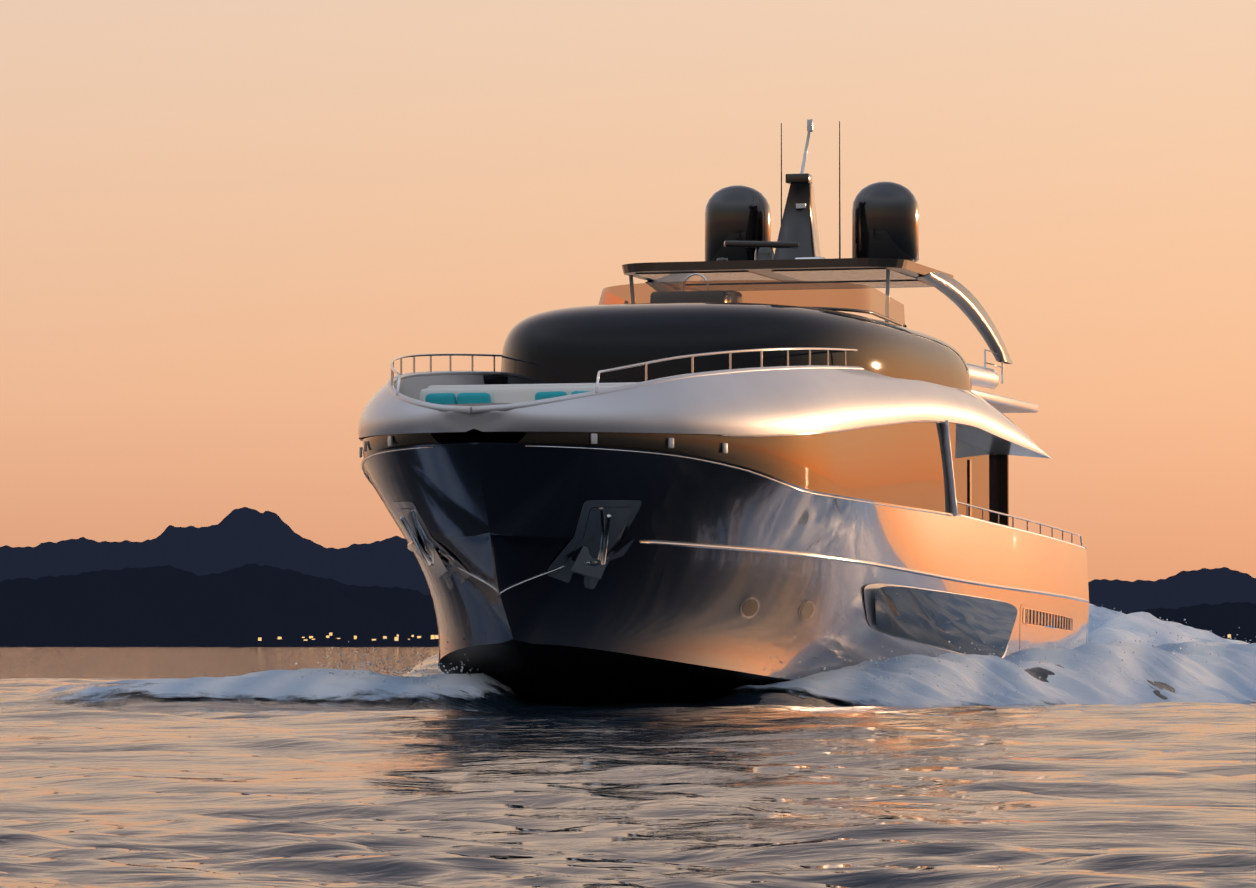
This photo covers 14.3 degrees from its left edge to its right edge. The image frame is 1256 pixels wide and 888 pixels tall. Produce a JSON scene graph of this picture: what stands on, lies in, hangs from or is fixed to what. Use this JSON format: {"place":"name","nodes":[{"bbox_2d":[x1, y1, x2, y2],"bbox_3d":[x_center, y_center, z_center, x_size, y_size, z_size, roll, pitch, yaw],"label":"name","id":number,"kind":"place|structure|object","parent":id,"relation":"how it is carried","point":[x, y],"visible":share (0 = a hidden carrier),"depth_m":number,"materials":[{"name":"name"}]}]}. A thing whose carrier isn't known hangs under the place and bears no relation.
{"place":"outdoors","nodes":[
{"label":"outdoors","id":0,"kind":"place"},
{"bbox_2d":[0,647,1255,887],"bbox_3d":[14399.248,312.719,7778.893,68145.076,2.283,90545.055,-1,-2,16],"label":"sea","id":1,"kind":"structure","parent":0,"point":[748,789],"depth_m":30.99,"materials":[{"name":"grey liquid"}]},
{"bbox_2d":[3,603,1255,706],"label":"wake foam","id":2,"kind":"object","parent":1,"relation":"on","point":[1121,658],"visible":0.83,"depth_m":78.93,"materials":[{"name":"white"}]},
{"bbox_2d":[358,119,1089,703],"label":"yacht","id":3,"kind":"object","parent":1,"relation":"on","point":[742,455],"visible":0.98,"depth_m":75.69,"materials":[{"name":"paint"}]},
{"bbox_2d":[0,563,1255,641],"bbox_3d":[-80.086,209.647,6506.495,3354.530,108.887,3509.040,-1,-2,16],"label":"mountains","id":4,"kind":"structure","parent":0,"point":[252,601],"depth_m":5794.13,"materials":[{"name":"black"}]},
{"bbox_2d":[0,507,1255,612],"bbox_3d":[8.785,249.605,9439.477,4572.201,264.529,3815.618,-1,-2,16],"label":"mountains","id":5,"kind":"structure","parent":0,"point":[237,538],"depth_m":9117.30,"materials":[{"name":"black"}]},
{"bbox_2d":[0,635,1255,646],"bbox_3d":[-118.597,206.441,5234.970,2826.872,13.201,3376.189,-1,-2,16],"label":"shore","id":6,"kind":"structure","parent":0,"point":[379,641],"depth_m":4345.43,"materials":[{"name":"black"}]},
{"bbox_2d":[258,633,1230,640],"bbox_3d":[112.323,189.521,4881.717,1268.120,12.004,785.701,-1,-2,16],"label":"town lights","id":7,"kind":"object","parent":6,"relation":"on","point":[436,637],"visible":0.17,"depth_m":4790.80,"materials":[{"name":"yellow"}]},
{"bbox_2d":[0,0,1255,581],"label":"sky","id":8,"kind":"structure","parent":0,"point":[224,224],"materials":[{"name":"orange"}]}
]}

